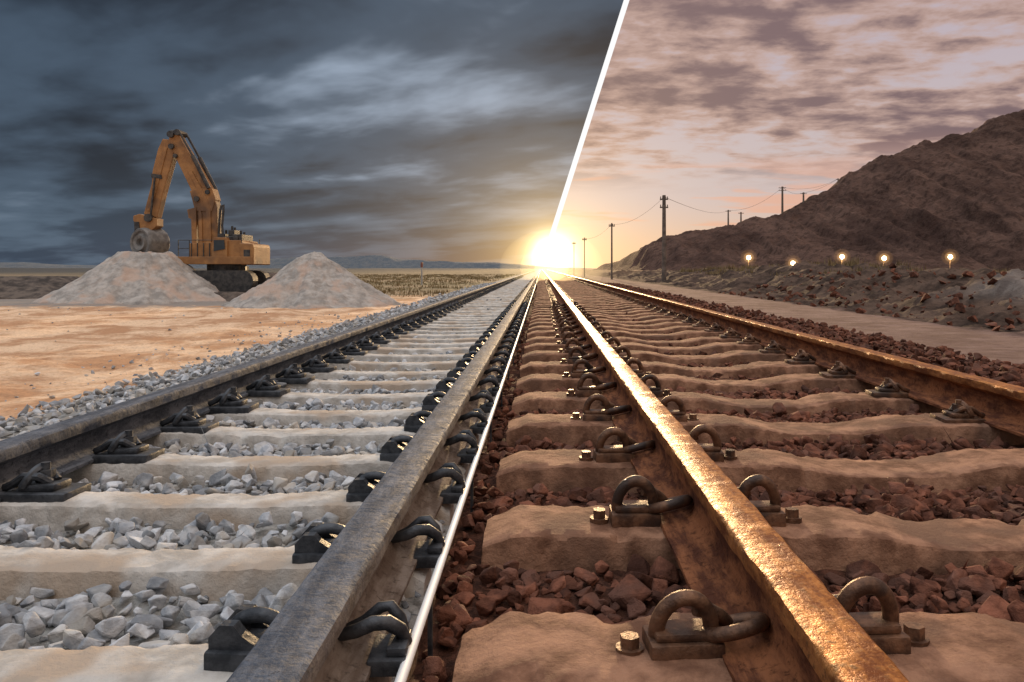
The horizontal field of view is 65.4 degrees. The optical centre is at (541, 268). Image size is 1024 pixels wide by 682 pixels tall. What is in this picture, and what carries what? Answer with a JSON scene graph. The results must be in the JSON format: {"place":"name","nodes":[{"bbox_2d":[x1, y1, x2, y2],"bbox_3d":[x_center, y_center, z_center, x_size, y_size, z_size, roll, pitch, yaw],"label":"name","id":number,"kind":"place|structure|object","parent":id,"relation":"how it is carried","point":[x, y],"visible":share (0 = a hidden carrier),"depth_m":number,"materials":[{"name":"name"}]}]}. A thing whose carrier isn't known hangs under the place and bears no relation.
{"place":"outdoors","nodes":[
{"label":"outdoors","id":0,"kind":"place"},
{"bbox_2d":[0,255,594,268],"bbox_3d":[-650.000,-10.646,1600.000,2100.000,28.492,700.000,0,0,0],"label":"distant hills","id":1,"kind":"structure","parent":0,"point":[375,261],"depth_m":1421.48,"materials":[{"name":"grey"}]},
{"bbox_2d":[0,260,1023,681],"bbox_3d":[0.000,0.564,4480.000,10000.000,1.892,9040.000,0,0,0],"label":"ground","id":2,"kind":"structure","parent":0,"point":[56,354],"depth_m":12.35,"materials":[{"name":"brown sand"}]},
{"bbox_2d":[0,276,79,298],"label":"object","id":3,"kind":"structure","parent":2,"relation":"on","point":[24,287],"depth_m":24.86,"materials":[{"name":"grey gravel"}]},
{"bbox_2d":[32,251,225,304],"bbox_3d":[-11.264,0.257,22.610,5.410,1.500,5.440,0,0,0],"label":"gravel pile","id":4,"kind":"object","parent":2,"relation":"on","point":[135,278],"visible":0.91,"depth_m":21.17,"materials":[{"name":"gravel"}]},
{"bbox_2d":[214,291,246,301],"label":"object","id":5,"kind":"structure","parent":2,"relation":"on","point":[229,296],"depth_m":22.01,"materials":[{"name":"grey gravel"}]},
{"bbox_2d":[130,129,270,290],"bbox_3d":[-10.153,-1.709,23.500,3.846,4.738,1.500,0,0,0],"label":"excavator","id":6,"kind":"object","parent":5,"relation":"on","point":[229,257],"visible":0.97,"depth_m":23.28,"materials":[{"name":"orange paint"}]},
{"bbox_2d":[214,240,224,250],"bbox_3d":[-9.201,-0.651,23.050,0.315,0.315,0.600,0,0,0],"label":"cab window","id":7,"kind":"structure","parent":6,"relation":"in","point":[218,244],"depth_m":22.75,"materials":[{"name":"grey glass"}]},
{"bbox_2d":[0,282,522,650],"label":"gray ballast stones","id":8,"kind":"object","parent":2,"relation":"on","point":[78,621],"visible":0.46,"depth_m":2.51,"materials":[{"name":"grey gravel"}]},
{"bbox_2d":[0,269,540,681],"bbox_3d":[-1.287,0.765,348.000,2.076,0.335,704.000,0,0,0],"label":"railway track","id":9,"kind":"structure","parent":2,"relation":"on","point":[361,567],"depth_m":2.60,"materials":[{"name":"grey metal"}]},
{"bbox_2d":[267,272,276,277],"bbox_3d":[-9.007,0.547,25.200,3.761,0.896,3.665,0,0,0],"label":"dirt mound","id":10,"kind":"object","parent":2,"relation":"on","point":[271,274],"visible":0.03,"depth_m":24.85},
{"bbox_2d":[221,252,401,308],"bbox_3d":[-5.522,0.295,19.633,4.267,1.418,4.204,0,0,-38],"label":"gravel pile","id":11,"kind":"object","parent":2,"relation":"on","point":[313,280],"visible":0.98,"depth_m":18.58,"materials":[{"name":"gravel"}]},
{"bbox_2d":[421,262,422,284],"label":"marker post","id":12,"kind":"object","parent":2,"relation":"on","point":[421,273],"visible":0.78,"depth_m":41.95,"materials":[{"name":"white paint"}]},
{"bbox_2d":[394,273,539,681],"bbox_3d":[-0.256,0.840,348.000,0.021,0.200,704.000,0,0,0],"label":"dividing line","id":13,"kind":"object","parent":2,"relation":"on","point":[425,611],"visible":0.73,"depth_m":2.01,"materials":[{"name":"paint"}]},
{"bbox_2d":[582,237,586,276],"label":"utility pole","id":14,"kind":"object","parent":2,"relation":"on","point":[584,239],"visible":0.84,"depth_m":84.95,"materials":[{"name":"wood"}]},
{"bbox_2d":[609,223,614,278],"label":"utility pole","id":15,"kind":"object","parent":2,"relation":"on","point":[611,225],"visible":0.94,"depth_m":64.95,"materials":[{"name":"wood"}]},
{"bbox_2d":[660,195,667,281],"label":"utility pole","id":16,"kind":"object","parent":2,"relation":"on","point":[663,199],"visible":0.95,"depth_m":48.90,"materials":[{"name":"wood"}]},
{"bbox_2d":[354,256,1009,296],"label":"dry grass","id":17,"kind":"structure","parent":2,"relation":"on","point":[724,270],"depth_m":45.82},
{"bbox_2d":[421,263,1023,681],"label":"red ballast stones","id":18,"kind":"object","parent":2,"relation":"on","point":[657,581],"visible":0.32,"depth_m":2.97,"materials":[{"name":"brown gravel"}]},
{"bbox_2d":[452,269,1023,681],"bbox_3d":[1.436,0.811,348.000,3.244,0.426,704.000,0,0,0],"label":"railway track","id":19,"kind":"structure","parent":2,"relation":"on","point":[762,601],"depth_m":2.53,"materials":[{"name":"metal"}]},
{"bbox_2d":[0,0,1023,267],"label":"sky","id":20,"kind":"structure","parent":0,"point":[500,131],"materials":[{"name":"grey"}]},
{"bbox_2d":[593,110,1023,271],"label":"spoil hill","id":21,"kind":"structure","parent":0,"point":[959,198],"depth_m":126.46,"materials":[{"name":"brown soil"}]},
{"bbox_2d":[779,186,785,213],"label":"utility pole","id":22,"kind":"object","parent":21,"relation":"on","point":[782,205],"visible":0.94,"depth_m":149.93,"materials":[{"name":"wood"}]},
{"bbox_2d":[585,180,835,238],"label":"overhead wires","id":23,"kind":"object","parent":22,"relation":"attached to","point":[729,210],"visible":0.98,"depth_m":149.98,"materials":[{"name":"black metal"}]}
]}

